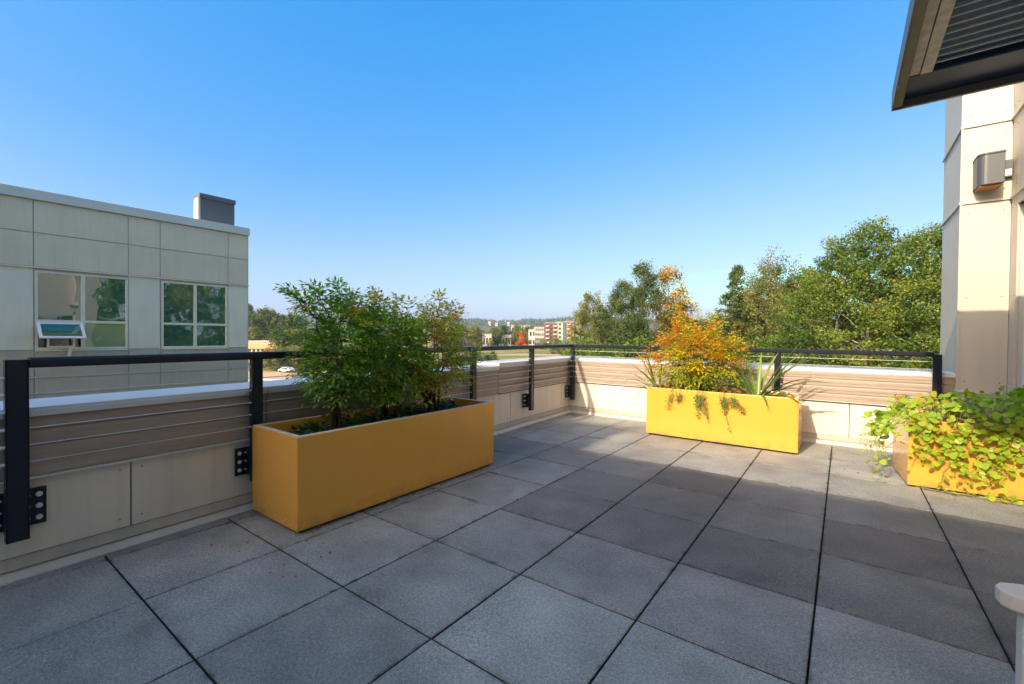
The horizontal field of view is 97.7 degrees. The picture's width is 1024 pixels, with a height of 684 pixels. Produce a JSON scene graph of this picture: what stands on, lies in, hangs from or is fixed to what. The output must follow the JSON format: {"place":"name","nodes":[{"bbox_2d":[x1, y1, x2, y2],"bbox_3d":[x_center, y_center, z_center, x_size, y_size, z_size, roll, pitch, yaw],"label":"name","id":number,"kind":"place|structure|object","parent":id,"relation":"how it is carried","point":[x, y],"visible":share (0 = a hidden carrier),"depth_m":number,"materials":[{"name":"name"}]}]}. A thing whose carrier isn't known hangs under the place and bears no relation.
{"place":"outdoors","nodes":[
{"label":"outdoors","id":0,"kind":"place"},
{"bbox_2d":[0,183,249,400],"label":"grey building","id":1,"kind":"structure","parent":0,"point":[79,276],"depth_m":16.41,"materials":[{"name":"concrete"}]},
{"bbox_2d":[34,270,128,350],"bbox_3d":[-15.158,-1.044,15.831,0.350,2.687,2.414,1,1,38],"label":"window","id":2,"kind":"structure","parent":1,"relation":"in","point":[98,302],"depth_m":15.81,"materials":[{"name":"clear glass"}]},
{"bbox_2d":[161,281,227,348],"bbox_3d":[-13.000,-1.060,18.417,0.110,2.687,2.342,1,1,38],"label":"window","id":3,"kind":"structure","parent":1,"relation":"in","point":[193,315],"depth_m":18.36,"materials":[{"name":"green glass"}]},
{"bbox_2d":[194,193,235,224],"bbox_3d":[-13.007,-5.509,19.614,0.590,1.620,1.434,1,1,38],"label":"roof vent","id":4,"kind":"object","parent":1,"relation":"on","point":[207,207],"visible":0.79,"depth_m":19.37,"materials":[{"name":"metal"}]},
{"bbox_2d":[248,371,324,381],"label":"parking lot","id":5,"kind":"structure","parent":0,"point":[270,374],"depth_m":111.08,"materials":[{"name":"asphalt"}]},
{"bbox_2d":[278,367,294,372],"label":"parked car","id":6,"kind":"object","parent":5,"relation":"on","point":[286,370],"visible":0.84,"depth_m":117.41,"materials":[{"name":"white metal"}]},
{"bbox_2d":[0,0,945,322],"label":"sky","id":7,"kind":"structure","parent":0,"point":[516,159],"materials":[{"name":"blue"}]},
{"bbox_2d":[460,354,560,354],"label":"path","id":8,"kind":"structure","parent":0,"point":[525,354],"depth_m":243.77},
{"bbox_2d":[248,338,898,371],"bbox_3d":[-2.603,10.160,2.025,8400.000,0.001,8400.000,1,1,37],"label":"ground","id":9,"kind":"structure","parent":0,"point":[521,351],"depth_m":260.59,"materials":[{"name":"green plant"}]},
{"bbox_2d":[248,340,277,351],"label":"shop building","id":10,"kind":"structure","parent":9,"relation":"on","point":[257,345],"depth_m":174.73,"materials":[{"name":"beige concrete"}]},
{"bbox_2d":[259,348,272,368],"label":"broadleaf tree","id":11,"kind":"object","parent":9,"relation":"on","point":[265,350],"visible":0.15,"depth_m":127.36,"materials":[{"name":"green plant"}]},
{"bbox_2d":[263,348,287,371],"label":"broadleaf tree","id":12,"kind":"object","parent":9,"relation":"on","point":[269,361],"visible":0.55,"depth_m":120.19,"materials":[{"name":"green plant"}]},
{"bbox_2d":[265,324,298,350],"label":"dark broadleaf tree","id":13,"kind":"object","parent":9,"relation":"on","point":[274,340],"visible":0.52,"depth_m":162.80,"materials":[{"name":"green plant"}]},
{"bbox_2d":[271,346,292,366],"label":"broadleaf tree","id":14,"kind":"object","parent":9,"relation":"on","point":[280,349],"visible":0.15,"depth_m":124.42,"materials":[{"name":"green plant"}]},
{"bbox_2d":[272,326,307,350],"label":"broadleaf tree","id":15,"kind":"object","parent":9,"relation":"on","point":[291,330],"visible":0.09,"depth_m":168.67,"materials":[{"name":"green plant"}]},
{"bbox_2d":[284,343,298,368],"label":"broadleaf tree","id":16,"kind":"object","parent":9,"relation":"on","point":[291,347],"visible":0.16,"depth_m":125.15,"materials":[{"name":"green plant"}]},
{"bbox_2d":[284,345,312,368],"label":"broadleaf tree","id":17,"kind":"object","parent":9,"relation":"on","point":[297,347],"visible":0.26,"depth_m":121.80,"materials":[{"name":"green plant"}]},
{"bbox_2d":[299,325,321,346],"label":"broadleaf tree","id":18,"kind":"object","parent":9,"relation":"on","point":[310,338],"visible":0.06,"depth_m":178.80,"materials":[{"name":"green plant"}]},
{"bbox_2d":[302,322,334,349],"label":"dark broadleaf tree","id":19,"kind":"object","parent":9,"relation":"on","point":[314,327],"visible":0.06,"depth_m":182.63,"materials":[{"name":"green plant"}]},
{"bbox_2d":[427,326,449,347],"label":"broadleaf tree","id":20,"kind":"object","parent":9,"relation":"on","point":[431,343],"visible":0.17,"depth_m":331.62,"materials":[{"name":"green plant"}]},
{"bbox_2d":[443,322,459,346],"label":"broadleaf tree","id":21,"kind":"object","parent":9,"relation":"on","point":[448,325],"visible":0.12,"depth_m":346.28,"materials":[{"name":"green plant"}]},
{"bbox_2d":[457,336,467,346],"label":"warehouse","id":22,"kind":"structure","parent":9,"relation":"on","point":[462,341],"depth_m":360.05,"materials":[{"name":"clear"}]},
{"bbox_2d":[464,323,486,346],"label":"broadleaf tree","id":23,"kind":"object","parent":9,"relation":"on","point":[478,336],"visible":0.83,"depth_m":348.80,"materials":[{"name":"green plant"}]},
{"bbox_2d":[477,353,486,360],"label":"dark broadleaf tree","id":24,"kind":"object","parent":9,"relation":"on","point":[483,358],"visible":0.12,"depth_m":121.70,"materials":[{"name":"green plant"}]},
{"bbox_2d":[482,334,492,345],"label":"warehouse","id":25,"kind":"structure","parent":9,"relation":"on","point":[487,337],"depth_m":371.99,"materials":[{"name":"beige concrete"}]},
{"bbox_2d":[486,338,494,345],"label":"broadleaf tree","id":26,"kind":"object","parent":9,"relation":"on","point":[491,342],"visible":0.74,"depth_m":339.75,"materials":[{"name":"green plant"}]},
{"bbox_2d":[484,324,501,345],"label":"broadleaf tree","id":27,"kind":"object","parent":9,"relation":"on","point":[493,329],"visible":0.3,"depth_m":398.26,"materials":[{"name":"green plant"}]},
{"bbox_2d":[488,351,498,365],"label":"dark broadleaf tree","id":28,"kind":"object","parent":9,"relation":"on","point":[492,357],"visible":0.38,"depth_m":131.28,"materials":[{"name":"green plant"}]},
{"bbox_2d":[492,324,512,345],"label":"dark broadleaf tree","id":29,"kind":"object","parent":9,"relation":"on","point":[501,333],"visible":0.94,"depth_m":378.02,"materials":[{"name":"green plant"}]},
{"bbox_2d":[502,335,510,345],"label":"warehouse","id":30,"kind":"structure","parent":9,"relation":"on","point":[508,342],"depth_m":380.01,"materials":[{"name":"beige concrete"}]},
{"bbox_2d":[507,322,527,345],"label":"broadleaf tree","id":31,"kind":"object","parent":9,"relation":"on","point":[515,332],"visible":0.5,"depth_m":409.01,"materials":[{"name":"green plant"}]},
{"bbox_2d":[515,331,527,345],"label":"orange tree","id":32,"kind":"object","parent":9,"relation":"on","point":[521,340],"visible":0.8,"depth_m":333.57,"materials":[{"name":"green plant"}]},
{"bbox_2d":[528,329,534,344],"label":"office building","id":33,"kind":"structure","parent":9,"relation":"on","point":[531,333],"depth_m":439.98,"materials":[{"name":"beige concrete"}]},
{"bbox_2d":[534,327,543,344],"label":"office building","id":34,"kind":"structure","parent":9,"relation":"on","point":[539,334],"depth_m":429.93,"materials":[{"name":"beige concrete"}]},
{"bbox_2d":[538,339,547,349],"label":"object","id":35,"kind":"object","parent":9,"relation":"on","point":[543,342],"visible":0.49,"depth_m":330.12,"materials":[{"name":"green plant"}]},
{"bbox_2d":[544,323,556,344],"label":"apartment block","id":36,"kind":"structure","parent":9,"relation":"on","point":[550,331],"depth_m":394.90,"materials":[{"name":"red brick"}]},
{"bbox_2d":[547,341,557,353],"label":"broadleaf tree","id":37,"kind":"object","parent":9,"relation":"on","point":[550,349],"visible":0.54,"depth_m":254.48,"materials":[{"name":"green plant"}]},
{"bbox_2d":[551,336,563,348],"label":"broadleaf tree","id":38,"kind":"object","parent":9,"relation":"on","point":[556,341],"visible":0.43,"depth_m":330.39,"materials":[{"name":"green plant"}]},
{"bbox_2d":[555,322,565,342],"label":"apartment block","id":39,"kind":"structure","parent":9,"relation":"on","point":[561,330],"depth_m":392.86,"materials":[{"name":"paint"}]},
{"bbox_2d":[564,321,574,342],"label":"apartment block","id":40,"kind":"structure","parent":9,"relation":"on","point":[570,323],"depth_m":390.87,"materials":[{"name":"red concrete"}]},
{"bbox_2d":[548,332,613,356],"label":"undergrowth tree","id":41,"kind":"object","parent":9,"relation":"on","point":[577,351],"visible":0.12,"depth_m":84.65,"materials":[{"name":"green plant"}]},
{"bbox_2d":[565,290,615,356],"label":"poplar tree","id":42,"kind":"object","parent":9,"relation":"on","point":[583,318],"visible":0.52,"depth_m":96.08,"materials":[{"name":"green plant"}]},
{"bbox_2d":[566,342,628,357],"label":"undergrowth tree","id":43,"kind":"object","parent":9,"relation":"on","point":[599,353],"visible":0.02,"depth_m":80.64,"materials":[{"name":"green plant"}]},
{"bbox_2d":[590,340,646,358],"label":"undergrowth tree","id":44,"kind":"object","parent":9,"relation":"on","point":[625,352],"visible":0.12,"depth_m":79.77,"materials":[{"name":"green plant"}]},
{"bbox_2d":[589,278,647,353],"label":"poplar tree","id":45,"kind":"object","parent":9,"relation":"on","point":[614,309],"visible":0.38,"depth_m":94.45,"materials":[{"name":"green plant"}]},
{"bbox_2d":[610,328,665,358],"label":"undergrowth tree","id":46,"kind":"object","parent":9,"relation":"on","point":[641,339],"visible":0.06,"depth_m":83.02,"materials":[{"name":"green plant"}]},
{"bbox_2d":[606,258,677,349],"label":"poplar tree","id":47,"kind":"object","parent":9,"relation":"on","point":[642,292],"visible":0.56,"depth_m":89.76,"materials":[{"name":"green plant"}]},
{"bbox_2d":[648,262,694,339],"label":"golden tree","id":48,"kind":"object","parent":9,"relation":"on","point":[664,274],"visible":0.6,"depth_m":88.79,"materials":[{"name":"orange plant"}]},
{"bbox_2d":[639,334,704,356],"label":"undergrowth tree","id":49,"kind":"object","parent":9,"relation":"on","point":[664,345],"visible":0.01,"depth_m":82.12,"materials":[{"name":"green plant"}]},
{"bbox_2d":[659,299,703,336],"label":"golden tree","id":50,"kind":"object","parent":9,"relation":"on","point":[690,307],"visible":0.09,"depth_m":90.89,"materials":[{"name":"plant"}]},
{"bbox_2d":[687,316,721,341],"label":"poplar tree","id":51,"kind":"object","parent":9,"relation":"on","point":[695,320],"visible":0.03,"depth_m":90.75,"materials":[{"name":"green plant"}]},
{"bbox_2d":[664,341,745,362],"bbox_3d":[24.570,5.161,60.630,13.883,12.484,14.528,1,1,26],"label":"undergrowth tree","id":52,"kind":"object","parent":9,"relation":"on","point":[706,359],"visible":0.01,"depth_m":60.03,"materials":[{"name":"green plant"}]},
{"bbox_2d":[699,309,724,343],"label":"poplar tree","id":53,"kind":"object","parent":9,"relation":"on","point":[709,314],"visible":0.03,"depth_m":95.46,"materials":[{"name":"green plant"}]},
{"bbox_2d":[709,264,758,346],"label":"fir tree","id":54,"kind":"object","parent":9,"relation":"on","point":[726,297],"visible":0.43,"depth_m":73.32,"materials":[{"name":"green plant"}]},
{"bbox_2d":[708,330,769,363],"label":"undergrowth tree","id":55,"kind":"object","parent":9,"relation":"on","point":[751,340],"visible":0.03,"depth_m":65.28,"materials":[{"name":"green plant"}]},
{"bbox_2d":[720,288,768,341],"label":"poplar tree","id":56,"kind":"object","parent":9,"relation":"on","point":[751,320],"visible":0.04,"depth_m":78.94,"materials":[{"name":"green plant"}]},
{"bbox_2d":[728,335,764,361],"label":"undergrowth tree","id":57,"kind":"object","parent":9,"relation":"on","point":[747,352],"visible":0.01,"depth_m":62.80,"materials":[{"name":"green plant"}]},
{"bbox_2d":[720,270,782,341],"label":"birch tree","id":58,"kind":"object","parent":9,"relation":"on","point":[756,285],"visible":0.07,"depth_m":77.46,"materials":[{"name":"green plant"}]},
{"bbox_2d":[728,243,802,346],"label":"birch tree","id":59,"kind":"object","parent":9,"relation":"on","point":[767,269],"visible":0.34,"depth_m":69.17,"materials":[{"name":"green plant"}]},
{"bbox_2d":[732,335,806,364],"bbox_3d":[35.090,5.215,60.449,14.028,12.614,14.679,1,1,43],"label":"undergrowth tree","id":60,"kind":"object","parent":9,"relation":"on","point":[758,359],"visible":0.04,"depth_m":60.17,"materials":[{"name":"green plant"}]},
{"bbox_2d":[760,254,819,348],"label":"birch tree","id":61,"kind":"object","parent":9,"relation":"on","point":[789,286],"visible":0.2,"depth_m":66.13,"materials":[{"name":"green plant"}]},
{"bbox_2d":[761,283,824,349],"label":"maple tree","id":62,"kind":"object","parent":9,"relation":"on","point":[781,310],"visible":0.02,"depth_m":75.24,"materials":[{"name":"green plant"}]},
{"bbox_2d":[749,264,862,365],"bbox_3d":[38.390,-0.129,58.182,9.706,19.890,12.944,0,1,-43],"label":"maple tree","id":63,"kind":"object","parent":9,"relation":"on","point":[781,321],"visible":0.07,"depth_m":58.94,"materials":[{"name":"green plant"}]},
{"bbox_2d":[766,232,918,367],"bbox_3d":[37.316,-1.414,51.317,11.543,22.523,14.390,1,1,0],"label":"maple tree","id":64,"kind":"object","parent":9,"relation":"on","point":[799,340],"visible":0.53,"depth_m":50.79,"materials":[{"name":"green plant"}]},
{"bbox_2d":[802,215,941,369],"bbox_3d":[39.288,-1.857,48.873,13.625,23.653,10.216,1,1,38],"label":"maple tree","id":65,"kind":"object","parent":9,"relation":"on","point":[866,267],"visible":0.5,"depth_m":47.52,"materials":[{"name":"green plant"}]},
{"bbox_2d":[833,230,941,368],"bbox_3d":[44.411,-1.458,52.097,14.390,22.720,11.543,1,1,1],"label":"maple tree","id":66,"kind":"object","parent":9,"relation":"on","point":[906,275],"visible":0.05,"depth_m":51.25,"materials":[{"name":"green plant"}]},
{"bbox_2d":[857,221,942,369],"bbox_3d":[43.375,-1.205,46.334,13.625,22.487,10.216,0,1,-13],"label":"maple tree","id":67,"kind":"object","parent":9,"relation":"on","point":[927,341],"visible":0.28,"depth_m":45.14,"materials":[{"name":"green plant"}]},
{"bbox_2d":[886,359,926,369],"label":"undergrowth tree","id":68,"kind":"object","parent":9,"relation":"on","point":[915,367],"depth_m":42.75,"materials":[{"name":"green plant"}]},
{"bbox_2d":[893,237,941,363],"bbox_3d":[50.543,-2.363,50.652,11.543,24.687,14.390,0,1,-15],"label":"maple tree","id":69,"kind":"object","parent":9,"relation":"on","point":[922,307],"depth_m":51.44,"materials":[{"name":"green plant"}]},
{"bbox_2d":[940,82,1023,419],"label":"cream building","id":70,"kind":"structure","parent":9,"relation":"on","point":[982,321],"depth_m":4.34,"materials":[{"name":"metal"}]},
{"bbox_2d":[1,418,1001,683],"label":"terrace slab","id":71,"kind":"structure","parent":70,"relation":"on","point":[697,568],"depth_m":2.32,"materials":[{"name":"grey concrete"}]},
{"bbox_2d":[0,356,570,586],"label":"parapet wall","id":72,"kind":"structure","parent":71,"relation":"on","point":[102,503],"depth_m":2.65,"materials":[{"name":"paint"}]},
{"bbox_2d":[0,344,574,544],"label":"railing","id":73,"kind":"object","parent":72,"relation":"attached to","point":[23,506],"visible":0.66,"depth_m":2.27,"materials":[{"name":"black metal"}]},
{"bbox_2d":[0,412,1023,683],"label":"terrace floor","id":74,"kind":"structure","parent":71,"relation":"on","point":[488,586],"depth_m":2.17,"materials":[{"name":"concrete"}]},
{"bbox_2d":[252,396,493,532],"bbox_3d":[-0.964,0.855,3.606,0.592,0.592,1.876,1,1,37],"label":"planter","id":75,"kind":"object","parent":74,"relation":"on","point":[302,482],"visible":0.87,"depth_m":3.07,"materials":[{"name":"yellow plastic"}]},
{"bbox_2d":[271,276,420,429],"bbox_3d":[-1.245,0.094,3.312,0.900,1.186,0.982,1,1,37],"label":"leafy shrub","id":76,"kind":"object","parent":75,"relation":"in","point":[346,307],"visible":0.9,"depth_m":3.17,"materials":[{"name":"green plant"}]},
{"bbox_2d":[289,399,462,434],"bbox_3d":[-0.951,0.600,3.622,0.546,0.181,1.734,1,1,37],"label":"ground cover","id":77,"kind":"object","parent":75,"relation":"in","point":[357,421],"visible":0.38,"depth_m":3.41,"materials":[{"name":"green plant"}]},
{"bbox_2d":[319,285,452,420],"bbox_3d":[-1.044,0.114,3.567,0.847,1.139,1.050,1,1,37],"label":"leafy shrub","id":78,"kind":"object","parent":75,"relation":"in","point":[394,392],"visible":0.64,"depth_m":3.48,"materials":[{"name":"green plant"}]},
{"bbox_2d":[378,288,487,413],"bbox_3d":[-0.727,0.091,4.019,0.900,1.178,1.076,1,1,37],"label":"leafy shrub","id":79,"kind":"object","parent":75,"relation":"in","point":[454,365],"visible":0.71,"depth_m":3.93,"materials":[{"name":"green plant"}]},
{"bbox_2d":[210,413,955,577],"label":"leaf litter","id":80,"kind":"object","parent":74,"relation":"on","point":[419,508],"visible":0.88,"depth_m":3.09,"materials":[{"name":"brown plant"}]},
{"bbox_2d":[646,383,802,453],"bbox_3d":[2.487,0.865,5.332,1.600,0.588,0.570,1,1,37],"label":"planter","id":81,"kind":"object","parent":74,"relation":"on","point":[776,426],"visible":0.91,"depth_m":5.03,"materials":[{"name":"yellow plastic"}]},
{"bbox_2d":[610,347,661,404],"bbox_3d":[1.552,0.534,5.766,0.717,1.023,0.481,1,1,25],"label":"flax plant","id":82,"kind":"object","parent":81,"relation":"in","point":[653,382],"visible":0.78,"depth_m":5.74,"materials":[{"name":"plant"}]},
{"bbox_2d":[635,304,756,392],"bbox_3d":[2.192,0.171,5.498,1.411,1.281,0.974,1,1,37],"label":"autumn shrub","id":83,"kind":"object","parent":81,"relation":"in","point":[698,378],"visible":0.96,"depth_m":5.36,"materials":[{"name":"orange plant"}]},
{"bbox_2d":[665,390,744,431],"bbox_3d":[2.212,0.781,5.166,0.874,0.438,0.132,1,1,37],"label":"trailing vine","id":84,"kind":"object","parent":81,"relation":"hanging from","point":[698,401],"visible":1,"depth_m":5.12,"materials":[{"name":"green plant"}]},
{"bbox_2d":[663,386,794,396],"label":"ground cover","id":85,"kind":"object","parent":81,"relation":"in","point":[732,392],"visible":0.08,"depth_m":5.28,"materials":[{"name":"green plant"}]},
{"bbox_2d":[712,349,827,422],"bbox_3d":[2.866,0.432,4.954,1.199,0.809,0.635,1,1,37],"label":"flax plant","id":86,"kind":"object","parent":81,"relation":"in","point":[756,389],"visible":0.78,"depth_m":5.00,"materials":[{"name":"green plant"}]},
{"bbox_2d":[892,410,1023,500],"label":"planter","id":87,"kind":"object","parent":74,"relation":"on","point":[918,474],"visible":0.32,"depth_m":3.55,"materials":[{"name":"yellow plastic"}]},
{"bbox_2d":[854,385,1023,505],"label":"round leaved plant","id":88,"kind":"object","parent":87,"relation":"in","point":[885,426],"visible":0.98,"depth_m":3.51,"materials":[{"name":"green plant"}]},
{"bbox_2d":[995,582,1023,683],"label":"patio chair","id":89,"kind":"object","parent":74,"relation":"on","point":[1010,596],"visible":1,"depth_m":1.00,"materials":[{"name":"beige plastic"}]},
{"bbox_2d":[553,356,955,451],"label":"parapet wall","id":90,"kind":"structure","parent":71,"relation":"on","point":[832,420],"depth_m":5.24,"materials":[{"name":"paint"}]},
{"bbox_2d":[573,344,942,411],"bbox_3d":[2.668,0.489,5.818,4.248,0.839,0.100,1,1,37],"label":"railing","id":91,"kind":"object","parent":90,"relation":"attached to","point":[937,377],"visible":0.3,"depth_m":5.10,"materials":[{"name":"black metal"}]},
{"bbox_2d":[891,0,1023,111],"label":"canopy","id":92,"kind":"object","parent":70,"relation":"attached to","point":[949,49],"visible":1,"depth_m":2.45,"materials":[{"name":"brown metal"}]},
{"bbox_2d":[972,149,1012,191],"bbox_3d":[4.542,-1.609,4.212,0.260,0.305,0.238,1,1,37],"label":"wall light","id":93,"kind":"object","parent":70,"relation":"attached to","point":[992,170],"visible":1,"depth_m":4.17,"materials":[{"name":"metal"}]},
{"bbox_2d":[1016,203,1023,387],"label":"window","id":94,"kind":"structure","parent":70,"relation":"in","point":[1020,348],"depth_m":4.06,"materials":[{"name":"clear glass"}]},
{"bbox_2d":[301,318,937,338],"bbox_3d":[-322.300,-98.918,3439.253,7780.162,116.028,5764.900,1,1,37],"label":"hills","id":95,"kind":"structure","parent":0,"point":[488,328],"depth_m":2075.75,"materials":[{"name":"green plant"}]},
{"bbox_2d":[284,314,826,328],"bbox_3d":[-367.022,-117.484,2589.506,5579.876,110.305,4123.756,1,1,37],"label":"woods","id":96,"kind":"object","parent":95,"relation":"on","point":[540,322],"visible":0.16,"depth_m":2285.78,"materials":[{"name":"green plant"}]},
{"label":"near hill","id":97,"kind":"structure","parent":0,"visible":0},
{"bbox_2d":[248,326,263,340],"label":"broadleaf tree","id":98,"kind":"object","parent":97,"relation":"on","point":[255,334],"visible":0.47,"depth_m":236.64,"materials":[{"name":"green plant"}]},
{"bbox_2d":[248,317,265,334],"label":"dark broadleaf tree","id":99,"kind":"object","parent":97,"relation":"on","point":[253,320],"visible":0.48,"depth_m":253.38,"materials":[{"name":"green plant"}]},
{"bbox_2d":[248,308,271,322],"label":"dark broadleaf tree","id":100,"kind":"object","parent":97,"relation":"on","point":[258,311],"visible":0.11,"depth_m":270.55,"materials":[{"name":"green plant"}]},
{"bbox_2d":[250,309,280,324],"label":"dark broadleaf tree","id":101,"kind":"object","parent":97,"relation":"on","point":[262,315],"visible":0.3,"depth_m":265.45,"materials":[{"name":"green plant"}]},
{"bbox_2d":[261,313,272,339],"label":"conifer","id":102,"kind":"object","parent":97,"relation":"on","point":[268,326],"visible":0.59,"depth_m":252.14,"materials":[{"name":"green plant"}]},
{"bbox_2d":[261,329,273,339],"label":"dark broadleaf tree","id":103,"kind":"object","parent":97,"relation":"on","point":[267,337],"visible":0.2,"depth_m":237.20,"materials":[{"name":"green plant"}]},
{"bbox_2d":[270,315,279,328],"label":"broadleaf tree","id":104,"kind":"object","parent":97,"relation":"on","point":[273,320],"visible":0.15,"depth_m":264.48,"materials":[{"name":"green plant"}]},
{"bbox_2d":[276,315,285,326],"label":"conifer","id":105,"kind":"object","parent":97,"relation":"on","point":[280,317],"visible":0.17,"depth_m":246.56,"materials":[{"name":"green plant"}]},
{"bbox_2d":[277,318,308,331],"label":"dark broadleaf tree","id":106,"kind":"object","parent":97,"relation":"on","point":[288,323],"visible":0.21,"depth_m":244.44,"materials":[{"name":"green plant"}]},
{"bbox_2d":[292,313,309,327],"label":"dark broadleaf tree","id":107,"kind":"object","parent":97,"relation":"on","point":[298,315],"visible":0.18,"depth_m":285.41,"materials":[{"name":"green plant"}]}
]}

